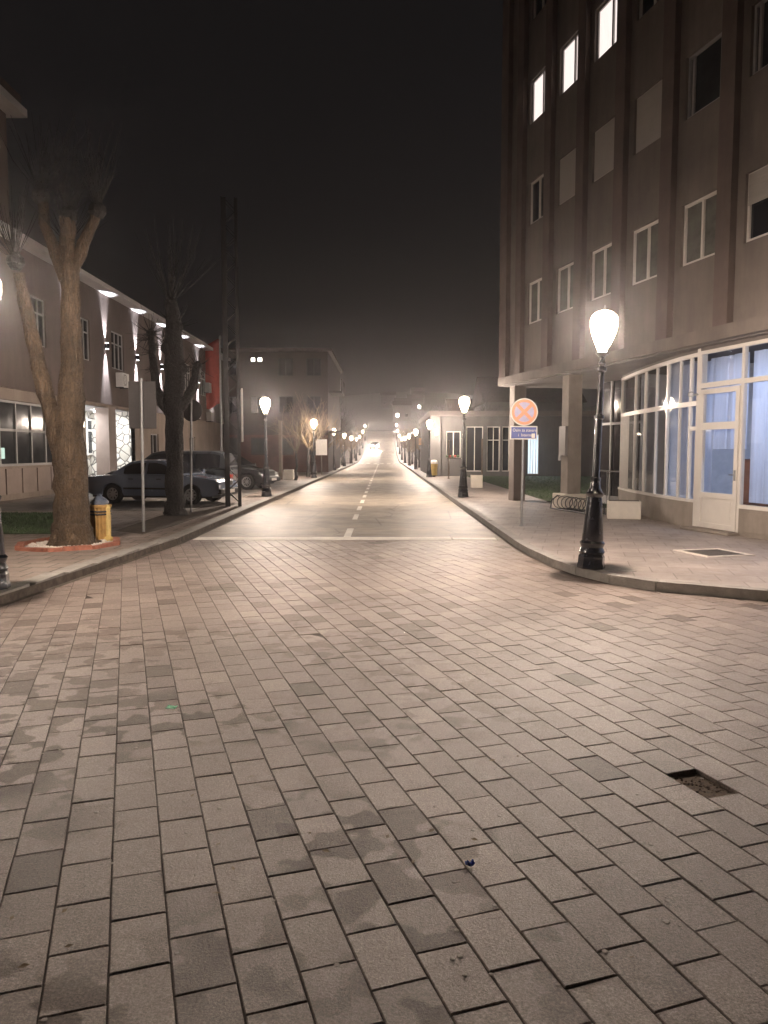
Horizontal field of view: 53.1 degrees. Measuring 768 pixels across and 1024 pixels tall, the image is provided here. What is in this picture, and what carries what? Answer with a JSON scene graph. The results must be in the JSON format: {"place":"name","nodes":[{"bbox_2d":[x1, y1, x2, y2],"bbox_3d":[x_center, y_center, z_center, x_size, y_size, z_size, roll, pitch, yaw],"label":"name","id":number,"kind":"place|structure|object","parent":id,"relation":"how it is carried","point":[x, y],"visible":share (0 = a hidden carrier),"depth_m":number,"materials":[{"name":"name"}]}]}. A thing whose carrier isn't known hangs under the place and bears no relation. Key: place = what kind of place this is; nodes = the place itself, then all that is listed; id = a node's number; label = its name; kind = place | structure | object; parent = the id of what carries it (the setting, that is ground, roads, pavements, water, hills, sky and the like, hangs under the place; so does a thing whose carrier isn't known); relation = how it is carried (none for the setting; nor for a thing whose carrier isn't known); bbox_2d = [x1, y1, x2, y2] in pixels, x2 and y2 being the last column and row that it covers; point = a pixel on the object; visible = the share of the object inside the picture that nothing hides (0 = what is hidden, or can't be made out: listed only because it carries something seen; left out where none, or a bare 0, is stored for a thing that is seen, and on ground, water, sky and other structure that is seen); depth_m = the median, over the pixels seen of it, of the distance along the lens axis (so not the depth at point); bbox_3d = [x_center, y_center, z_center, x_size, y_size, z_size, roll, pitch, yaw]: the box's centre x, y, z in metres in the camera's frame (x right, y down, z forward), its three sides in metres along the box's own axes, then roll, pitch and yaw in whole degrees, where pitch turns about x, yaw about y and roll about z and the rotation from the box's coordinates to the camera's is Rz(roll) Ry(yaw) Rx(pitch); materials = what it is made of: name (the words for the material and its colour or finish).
{"place":"outdoors","nodes":[
{"label":"outdoors","id":0,"kind":"place"},
{"bbox_2d":[0,481,289,510],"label":"parking bay","id":1,"kind":"object","parent":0,"point":[124,504],"visible":0.29,"depth_m":22.74,"materials":[{"name":"grey asphalt"}]},
{"bbox_2d":[88,459,237,504],"bbox_3d":[-6.824,-0.965,23.700,4.538,1.323,1.976,1,5,13],"label":"parked car","id":2,"kind":"object","parent":1,"relation":"on","point":[117,486],"visible":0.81,"depth_m":23.05,"materials":[{"name":"black metal"}]},
{"bbox_2d":[106,450,241,483],"bbox_3d":[-7.601,-1.420,27.692,4.628,1.598,2.160,0,5,3],"label":"parked car","id":3,"kind":"object","parent":1,"relation":"on","point":[211,462],"visible":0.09,"depth_m":26.88,"materials":[{"name":"grey metal"}]},
{"bbox_2d":[233,454,280,489],"bbox_3d":[-6.607,-1.722,32.368,4.228,1.458,2.100,1,5,14],"label":"parked car","id":4,"kind":"object","parent":1,"relation":"on","point":[251,475],"visible":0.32,"depth_m":31.33,"materials":[{"name":"grey metal"}]},
{"bbox_2d":[0,431,367,582],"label":"pavement","id":5,"kind":"structure","parent":0,"point":[23,565],"depth_m":14.28,"materials":[{"name":"grey concrete"}]},
{"bbox_2d":[1,511,53,533],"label":"lawn","id":6,"kind":"structure","parent":5,"relation":"on","point":[27,527],"depth_m":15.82,"materials":[{"name":"green plant"}]},
{"bbox_2d":[0,109,120,546],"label":"pollarded tree","id":7,"kind":"object","parent":5,"relation":"on","point":[64,418],"visible":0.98,"depth_m":12.65,"materials":[{"name":"brown plant"}]},
{"bbox_2d":[14,537,119,551],"bbox_3d":[-5.307,0.541,12.976,1.621,0.104,1.742,-2,5,-21],"label":"tree ring","id":8,"kind":"object","parent":5,"relation":"on","point":[19,546],"visible":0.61,"depth_m":12.34,"materials":[{"name":"red brick"}]},
{"bbox_2d":[26,539,112,547],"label":"pebbles","id":9,"kind":"object","parent":5,"relation":"on","point":[40,544],"visible":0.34,"depth_m":12.82,"materials":[{"name":"white stone"}]},
{"bbox_2d":[90,504,112,540],"bbox_3d":[-4.990,0.185,13.607,0.450,0.645,0.390,0,5,0],"label":"litter bin","id":10,"kind":"object","parent":5,"relation":"on","point":[100,518],"visible":0.78,"depth_m":13.47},
{"bbox_2d":[90,494,108,504],"bbox_3d":[-5.020,-0.205,13.569,0.291,0.248,0.297,-4,6,-42],"label":"rubbish bag","id":11,"kind":"object","parent":10,"relation":"in","point":[99,499],"visible":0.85,"depth_m":13.49,"materials":[{"name":"grey plastic"}]},
{"bbox_2d":[0,219,230,501],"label":"building","id":12,"kind":"structure","parent":5,"relation":"on","point":[109,314],"depth_m":31.29,"materials":[{"name":"paint"}]},
{"bbox_2d":[0,399,51,466],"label":"window","id":13,"kind":"structure","parent":12,"relation":"in","point":[23,437],"depth_m":26.13,"materials":[{"name":"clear glass"}]},
{"bbox_2d":[30,295,44,346],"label":"window","id":14,"kind":"structure","parent":12,"relation":"in","point":[38,305],"depth_m":26.97,"materials":[{"name":"white glass"}]},
{"bbox_2d":[80,317,88,360],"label":"window","id":15,"kind":"structure","parent":12,"relation":"in","point":[85,342],"depth_m":31.12,"materials":[{"name":"white glass"}]},
{"bbox_2d":[86,418,92,454],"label":"window","id":16,"kind":"structure","parent":12,"relation":"in","point":[88,421],"depth_m":37.09,"materials":[{"name":"white plastic"}]},
{"bbox_2d":[111,331,122,370],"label":"window","id":17,"kind":"structure","parent":12,"relation":"in","point":[116,339],"depth_m":34.75,"materials":[{"name":"white glass"}]},
{"bbox_2d":[116,373,128,388],"bbox_3d":[-11.785,-5.896,34.541,0.390,0.660,0.840,0,5,0],"label":"air conditioner","id":18,"kind":"object","parent":12,"relation":"attached to","point":[122,379],"visible":0.98,"depth_m":34.15,"materials":[{"name":"metal"}]},
{"bbox_2d":[151,434,156,453],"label":"window","id":19,"kind":"structure","parent":12,"relation":"in","point":[153,436],"depth_m":40.91,"materials":[{"name":"grey glass"}]},
{"bbox_2d":[200,370,204,395],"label":"window","id":20,"kind":"structure","parent":12,"relation":"in","point":[202,380],"depth_m":51.19,"materials":[{"name":"grey glass"}]},
{"bbox_2d":[204,382,211,392],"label":"air conditioner","id":21,"kind":"object","parent":12,"relation":"attached to","point":[207,387],"visible":1,"depth_m":50.90,"materials":[{"name":"metal"}]},
{"bbox_2d":[206,412,213,421],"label":"air conditioner","id":22,"kind":"object","parent":12,"relation":"attached to","point":[209,416],"visible":1,"depth_m":51.55,"materials":[{"name":"metal"}]},
{"bbox_2d":[127,218,226,515],"bbox_3d":[-4.965,-3.400,18.817,2.458,7.392,1.686,0,5,0],"label":"pollarded tree","id":23,"kind":"object","parent":5,"relation":"on","point":[173,401],"visible":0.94,"depth_m":18.70,"materials":[{"name":"brown plant"}]},
{"bbox_2d":[116,503,237,533],"bbox_3d":[-4.960,0.079,18.966,1.080,0.001,8.600,0,5,0],"label":"soil strip","id":24,"kind":"object","parent":5,"relation":"on","point":[158,523],"visible":0.86,"depth_m":17.52,"materials":[{"name":"brown soil"}]},
{"bbox_2d":[128,378,156,531],"bbox_3d":[-4.706,-1.095,14.976,0.540,2.980,0.092,1,5,2],"label":"sign back","id":25,"kind":"object","parent":24,"relation":"on","point":[142,403],"visible":1,"depth_m":14.92,"materials":[{"name":"grey metal"}]},
{"bbox_2d":[183,400,201,511],"bbox_3d":[-4.968,-1.464,19.806,0.556,2.950,0.087,2,5,8],"label":"sign back","id":26,"kind":"object","parent":24,"relation":"on","point":[192,411],"visible":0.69,"depth_m":19.74,"materials":[{"name":"grey metal"}]},
{"bbox_2d":[0,431,369,595],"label":"kerb strip","id":27,"kind":"object","parent":5,"relation":"on","point":[39,578],"visible":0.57,"depth_m":12.23,"materials":[{"name":"grey concrete"}]},
{"bbox_2d":[205,335,222,450],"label":"flagpole","id":28,"kind":"object","parent":5,"relation":"on","point":[213,377],"visible":0.85,"depth_m":51.63,"materials":[{"name":"red metal"}]},
{"bbox_2d":[220,196,243,506],"bbox_3d":[-4.306,-4.432,21.823,0.530,8.658,0.700,-1,5,-12],"label":"lattice pole","id":29,"kind":"object","parent":5,"relation":"on","point":[225,327],"visible":0.98,"depth_m":21.65,"materials":[{"name":"black metal"}]},
{"bbox_2d":[260,396,271,495],"bbox_3d":[-4.126,-2.304,26.804,0.358,3.510,0.358,-1,5,-16],"label":"street lamp","id":30,"kind":"object","parent":5,"relation":"on","point":[266,488],"visible":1,"depth_m":26.77,"materials":[{"name":"metal"}]},
{"bbox_2d":[278,421,282,479],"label":"wooden post","id":31,"kind":"object","parent":5,"relation":"on","point":[280,451],"visible":0.77,"depth_m":42.57,"materials":[{"name":"brown wood"}]},
{"bbox_2d":[221,348,344,471],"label":"building","id":32,"kind":"structure","parent":5,"relation":"on","point":[280,378],"depth_m":57.59,"materials":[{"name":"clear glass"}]},
{"bbox_2d":[228,358,235,375],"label":"window","id":33,"kind":"structure","parent":32,"relation":"in","point":[232,371],"depth_m":57.40,"materials":[{"name":"grey glass"}]},
{"bbox_2d":[229,438,236,454],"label":"window","id":34,"kind":"structure","parent":32,"relation":"in","point":[233,443],"depth_m":57.86,"materials":[{"name":"grey glass"}]},
{"bbox_2d":[229,396,236,412],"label":"window","id":35,"kind":"structure","parent":32,"relation":"in","point":[232,407],"depth_m":57.62,"materials":[{"name":"grey glass"}]},
{"bbox_2d":[251,438,264,454],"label":"window","id":36,"kind":"structure","parent":32,"relation":"in","point":[257,444],"depth_m":57.86,"materials":[{"name":"grey glass"}]},
{"bbox_2d":[251,396,264,412],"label":"window","id":37,"kind":"structure","parent":32,"relation":"in","point":[256,406],"depth_m":57.62,"materials":[{"name":"grey glass"}]},
{"bbox_2d":[278,358,292,375],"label":"window","id":38,"kind":"structure","parent":32,"relation":"in","point":[285,365],"depth_m":57.38,"materials":[{"name":"grey glass"}]},
{"bbox_2d":[279,396,292,412],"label":"window","id":39,"kind":"structure","parent":32,"relation":"in","point":[283,400],"depth_m":57.62,"materials":[{"name":"grey glass"}]},
{"bbox_2d":[282,438,293,454],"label":"window","id":40,"kind":"structure","parent":32,"relation":"in","point":[287,449],"depth_m":57.86,"materials":[{"name":"grey glass"}]},
{"bbox_2d":[306,358,320,375],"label":"window","id":41,"kind":"structure","parent":32,"relation":"in","point":[313,365],"depth_m":57.38,"materials":[{"name":"grey glass"}]},
{"bbox_2d":[307,396,320,412],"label":"window","id":42,"kind":"structure","parent":32,"relation":"in","point":[317,399],"depth_m":57.61,"materials":[{"name":"grey glass"}]},
{"bbox_2d":[283,469,293,479],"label":"planter box","id":43,"kind":"object","parent":5,"relation":"on","point":[288,474],"visible":0.96,"depth_m":42.53,"materials":[{"name":"concrete"}]},
{"bbox_2d":[262,403,318,479],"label":"slim tree","id":44,"kind":"object","parent":5,"relation":"on","point":[296,451],"visible":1,"depth_m":41.44,"materials":[{"name":"brown plant"}]},
{"bbox_2d":[271,395,336,476],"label":"bare tree","id":45,"kind":"object","parent":5,"relation":"on","point":[302,439],"visible":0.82,"depth_m":46.87,"materials":[{"name":"brown plant"}]},
{"bbox_2d":[283,408,339,473],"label":"bare tree","id":46,"kind":"object","parent":5,"relation":"on","point":[321,429],"visible":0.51,"depth_m":52.17,"materials":[{"name":"brown plant"}]},
{"bbox_2d":[311,418,316,477],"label":"street lamp","id":47,"kind":"object","parent":5,"relation":"on","point":[313,473],"visible":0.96,"depth_m":45.12,"materials":[{"name":"metal"}]},
{"bbox_2d":[316,439,326,474],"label":"notice board","id":48,"kind":"object","parent":5,"relation":"on","point":[321,447],"visible":1,"depth_m":51.27,"materials":[{"name":"white wood"}]},
{"bbox_2d":[1,392,595,501],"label":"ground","id":49,"kind":"structure","parent":0,"point":[366,409],"depth_m":347.49,"materials":[{"name":"grey"}]},
{"bbox_2d":[0,76,26,223],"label":"tall building","id":50,"kind":"structure","parent":49,"relation":"on","point":[10,103],"depth_m":24.26,"materials":[{"name":"paint"}]},
{"bbox_2d":[380,392,395,407],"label":"house","id":51,"kind":"structure","parent":49,"relation":"on","point":[387,398],"depth_m":366.97,"materials":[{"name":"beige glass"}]},
{"bbox_2d":[392,401,411,421],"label":"house","id":52,"kind":"structure","parent":49,"relation":"on","point":[401,410],"depth_m":297.96,"materials":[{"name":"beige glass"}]},
{"bbox_2d":[407,394,423,410],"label":"house","id":53,"kind":"structure","parent":49,"relation":"on","point":[417,402],"depth_m":342.37,"materials":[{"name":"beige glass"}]},
{"bbox_2d":[444,399,473,410],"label":"house","id":54,"kind":"structure","parent":49,"relation":"on","point":[455,403],"depth_m":106.45,"materials":[{"name":"paint"}]},
{"bbox_2d":[470,377,586,410],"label":"house","id":55,"kind":"structure","parent":49,"relation":"on","point":[542,399],"depth_m":72.52,"materials":[{"name":"paint"}]},
{"bbox_2d":[0,0,596,406],"label":"sky","id":56,"kind":"structure","parent":0,"point":[357,143],"materials":[{"name":"black"}]},
{"bbox_2d":[11,566,636,584],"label":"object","id":57,"kind":"structure","parent":0,"point":[616,569],"depth_m":10.25,"materials":[{"name":"grey concrete"}]},
{"bbox_2d":[0,281,10,589],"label":"street lamp","id":58,"kind":"object","parent":57,"relation":"on","point":[5,582],"visible":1,"depth_m":8.80,"materials":[{"name":"metal"}]},
{"bbox_2d":[577,305,617,569],"bbox_3d":[2.861,-0.992,10.273,0.358,3.510,0.358,1,4,-17],"label":"street lamp","id":59,"kind":"object","parent":57,"relation":"on","point":[591,556],"visible":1,"depth_m":10.23,"materials":[{"name":"metal"}]},
{"bbox_2d":[192,431,501,539],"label":"road","id":60,"kind":"structure","parent":0,"point":[401,500],"depth_m":21.94,"materials":[{"name":"grey asphalt"}]},
{"bbox_2d":[193,463,495,539],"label":"road marking","id":61,"kind":"object","parent":60,"relation":"on","point":[348,534],"visible":0.64,"depth_m":14.88,"materials":[{"name":"white paint"}]},
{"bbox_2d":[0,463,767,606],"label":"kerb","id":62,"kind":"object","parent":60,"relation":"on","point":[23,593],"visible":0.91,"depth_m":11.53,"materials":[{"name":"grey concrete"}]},
{"bbox_2d":[0,540,767,1023],"bbox_3d":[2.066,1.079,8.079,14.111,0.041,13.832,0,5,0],"label":"plaza paving","id":63,"kind":"structure","parent":0,"point":[446,592],"depth_m":3.84,"materials":[{"name":"grey stone"}]},
{"bbox_2d":[4,556,746,1023],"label":"chewing gum spots","id":64,"kind":"object","parent":63,"relation":"on","point":[452,882],"visible":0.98,"depth_m":2.88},
{"bbox_2d":[10,583,762,967],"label":"fallen leaves","id":65,"kind":"object","parent":63,"relation":"on","point":[324,849],"visible":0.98,"depth_m":3.17,"materials":[{"name":"brown plant"}]},
{"bbox_2d":[670,773,732,797],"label":"gravel","id":66,"kind":"structure","parent":63,"relation":"on","point":[705,787],"depth_m":3.96,"materials":[{"name":"brown gravel"}]},
{"bbox_2d":[410,388,424,403],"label":"house","id":67,"kind":"structure","parent":0,"point":[417,390],"depth_m":396.40,"materials":[{"name":"beige glass"}]},
{"bbox_2d":[467,475,606,507],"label":"lawn","id":68,"kind":"structure","parent":0,"point":[556,486],"depth_m":35.14,"materials":[{"name":"green plant"}]},
{"bbox_2d":[394,431,767,599],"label":"pavement","id":69,"kind":"structure","parent":0,"point":[645,548],"depth_m":13.61,"materials":[{"name":"grey concrete"}]},
{"bbox_2d":[401,432,420,463],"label":"bare tree","id":70,"kind":"object","parent":69,"relation":"on","point":[412,447],"visible":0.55,"depth_m":90.48,"materials":[{"name":"brown plant"}]},
{"bbox_2d":[403,422,419,467],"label":"bare tree","id":71,"kind":"object","parent":69,"relation":"on","point":[409,435],"visible":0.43,"depth_m":72.75,"materials":[{"name":"brown plant"}]},
{"bbox_2d":[426,419,432,476],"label":"street lamp","id":72,"kind":"object","parent":69,"relation":"on","point":[429,471],"visible":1,"depth_m":46.21,"materials":[{"name":"metal"}]},
{"bbox_2d":[431,460,437,476],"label":"litter bin","id":73,"kind":"object","parent":69,"relation":"on","point":[434,466],"visible":0.85,"depth_m":46.75,"materials":[{"name":"metal"}]},
{"bbox_2d":[458,394,469,496],"bbox_3d":[2.730,-2.264,26.300,0.358,3.510,0.358,4,6,38],"label":"street lamp","id":74,"kind":"object","parent":69,"relation":"on","point":[463,489],"visible":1,"depth_m":26.27,"materials":[{"name":"metal"}]},
{"bbox_2d":[470,475,482,487],"bbox_3d":[4.000,-1.331,33.199,0.500,0.556,0.500,0,5,4],"label":"planter box","id":75,"kind":"object","parent":69,"relation":"on","point":[476,481],"visible":1,"depth_m":32.95,"materials":[{"name":"concrete"}]},
{"bbox_2d":[419,411,595,475],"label":"pavilion","id":76,"kind":"structure","parent":69,"relation":"on","point":[490,429],"depth_m":48.15,"materials":[{"name":"beige paint"}]},
{"bbox_2d":[446,431,460,457],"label":"window","id":77,"kind":"structure","parent":76,"relation":"in","point":[454,437],"depth_m":48.17,"materials":[{"name":"white plastic"}]},
{"bbox_2d":[466,427,482,470],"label":"window","id":78,"kind":"structure","parent":76,"relation":"in","point":[474,435],"depth_m":48.20,"materials":[{"name":"white plastic"}]},
{"bbox_2d":[487,427,499,470],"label":"window","id":79,"kind":"structure","parent":76,"relation":"in","point":[493,433],"depth_m":48.20,"materials":[{"name":"white plastic"}]},
{"bbox_2d":[502,427,508,470],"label":"window","id":80,"kind":"structure","parent":76,"relation":"in","point":[505,430],"depth_m":48.20,"materials":[{"name":"white plastic"}]},
{"bbox_2d":[527,435,538,473],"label":"window","id":81,"kind":"structure","parent":76,"relation":"in","point":[533,445],"depth_m":48.24,"materials":[{"name":"white glass"}]},
{"bbox_2d":[510,398,537,525],"bbox_3d":[2.909,-1.036,16.113,0.570,2.675,0.107,0,5,-2],"label":"no stopping sign","id":82,"kind":"object","parent":69,"relation":"on","point":[524,412],"visible":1,"depth_m":16.00,"materials":[{"name":"red metal"}]},
{"bbox_2d":[550,495,605,514],"bbox_3d":[5.000,-0.200,19.947,0.444,0.381,2.200,-1,5,-14],"label":"bicycle rack","id":83,"kind":"object","parent":69,"relation":"on","point":[575,510],"visible":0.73,"depth_m":20.11,"materials":[{"name":"grey metal"}]},
{"bbox_2d":[392,431,766,601],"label":"kerb","id":84,"kind":"structure","parent":69,"relation":"on","point":[706,589],"depth_m":9.84,"materials":[{"name":"grey concrete"}]},
{"bbox_2d":[607,500,640,519],"bbox_3d":[5.620,-0.058,18.002,0.750,0.426,0.400,1,5,14],"label":"planter box","id":85,"kind":"object","parent":69,"relation":"on","point":[623,509],"visible":1,"depth_m":17.81,"materials":[{"name":"concrete"}]},
{"bbox_2d":[498,0,767,539],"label":"apartment block","id":86,"kind":"structure","parent":69,"relation":"on","point":[634,166],"depth_m":17.25,"materials":[{"name":"paint"}]},
{"bbox_2d":[529,278,541,323],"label":"window","id":87,"kind":"structure","parent":86,"relation":"in","point":[535,299],"depth_m":22.44,"materials":[{"name":"glass"}]},
{"bbox_2d":[531,174,543,223],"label":"window","id":88,"kind":"structure","parent":86,"relation":"in","point":[536,186],"depth_m":22.20,"materials":[{"name":"white plastic"}]},
{"bbox_2d":[532,69,544,122],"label":"window","id":89,"kind":"structure","parent":86,"relation":"in","point":[538,95],"depth_m":21.98,"materials":[{"name":"white glass"}]},
{"bbox_2d":[534,0,545,17],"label":"window","id":90,"kind":"structure","parent":86,"relation":"in","point":[538,4],"depth_m":21.89,"materials":[{"name":"black glass"}]},
{"bbox_2d":[558,262,573,312],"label":"window","id":91,"kind":"structure","parent":86,"relation":"in","point":[565,274],"depth_m":20.62,"materials":[{"name":"glass"}]},
{"bbox_2d":[560,148,575,204],"bbox_3d":[4.909,-8.825,20.174,0.085,1.220,1.180,-1,5,-14],"label":"window","id":92,"kind":"structure","parent":86,"relation":"in","point":[568,163],"depth_m":20.26,"materials":[{"name":"white plastic"}]},
{"bbox_2d":[562,33,577,93],"bbox_3d":[4.919,-11.676,19.950,0.064,1.220,1.180,-1,5,-14],"label":"window","id":93,"kind":"structure","parent":86,"relation":"in","point":[569,52],"depth_m":20.15,"materials":[{"name":"white glass"}]},
{"bbox_2d":[592,243,611,300],"bbox_3d":[5.364,-5.821,18.609,0.064,1.220,1.180,-1,5,-14],"label":"window","id":94,"kind":"structure","parent":86,"relation":"in","point":[601,261],"depth_m":18.79,"materials":[{"name":"grey glass"}]},
{"bbox_2d":[594,117,614,181],"bbox_3d":[5.353,-8.682,18.379,0.085,1.220,1.180,-1,5,-14],"label":"window","id":95,"kind":"structure","parent":86,"relation":"in","point":[604,137],"depth_m":18.44,"materials":[{"name":"white plastic"}]},
{"bbox_2d":[597,0,616,59],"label":"window","id":96,"kind":"structure","parent":86,"relation":"in","point":[607,14],"depth_m":18.35,"materials":[{"name":"white glass"}]},
{"bbox_2d":[633,220,657,284],"bbox_3d":[5.806,-5.678,16.813,0.064,1.220,1.180,-1,5,-14],"label":"window","id":97,"kind":"structure","parent":86,"relation":"in","point":[645,250],"depth_m":16.96,"materials":[{"name":"white plastic"}]},
{"bbox_2d":[636,80,661,153],"bbox_3d":[5.796,-8.534,16.584,0.085,1.230,1.180,-1,5,-14],"label":"window","id":98,"kind":"structure","parent":86,"relation":"in","point":[649,106],"depth_m":16.63,"materials":[{"name":"white plastic"}]},
{"bbox_2d":[639,0,658,18],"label":"window","id":99,"kind":"structure","parent":86,"relation":"in","point":[645,5],"depth_m":16.80,"materials":[{"name":"black glass"}]},
{"bbox_2d":[683,190,716,265],"bbox_3d":[6.252,-5.536,15.019,0.064,1.220,1.180,-1,5,-14],"label":"window","id":100,"kind":"structure","parent":86,"relation":"in","point":[700,215],"depth_m":15.13,"materials":[{"name":"white plastic"}]},
{"bbox_2d":[687,32,721,118],"bbox_3d":[6.252,-8.397,14.792,0.064,1.220,1.180,-1,5,-14],"label":"window","id":101,"kind":"structure","parent":86,"relation":"in","point":[705,65],"depth_m":14.91,"materials":[{"name":"black glass"}]},
{"bbox_2d":[696,385,740,531],"bbox_3d":[6.488,-1.035,14.934,0.116,2.740,1.140,-1,5,-14],"label":"door","id":102,"kind":"structure","parent":86,"relation":"in","point":[714,510],"depth_m":14.97,"materials":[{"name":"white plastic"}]},
{"bbox_2d":[746,165,767,242],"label":"window","id":103,"kind":"structure","parent":86,"relation":"in","point":[757,212],"depth_m":13.55,"materials":[{"name":"white plastic"}]},
{"bbox_2d":[752,0,767,75],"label":"window","id":104,"kind":"structure","parent":86,"relation":"in","point":[760,47],"depth_m":13.40,"materials":[{"name":"black glass"}]},
{"bbox_2d":[674,548,755,557],"bbox_3d":[5.120,0.631,11.938,0.840,0.012,0.840,-1,5,-14],"label":"pavement hatch","id":105,"kind":"object","parent":69,"relation":"on","point":[713,552],"visible":1,"depth_m":11.92,"materials":[{"name":"white stone"}]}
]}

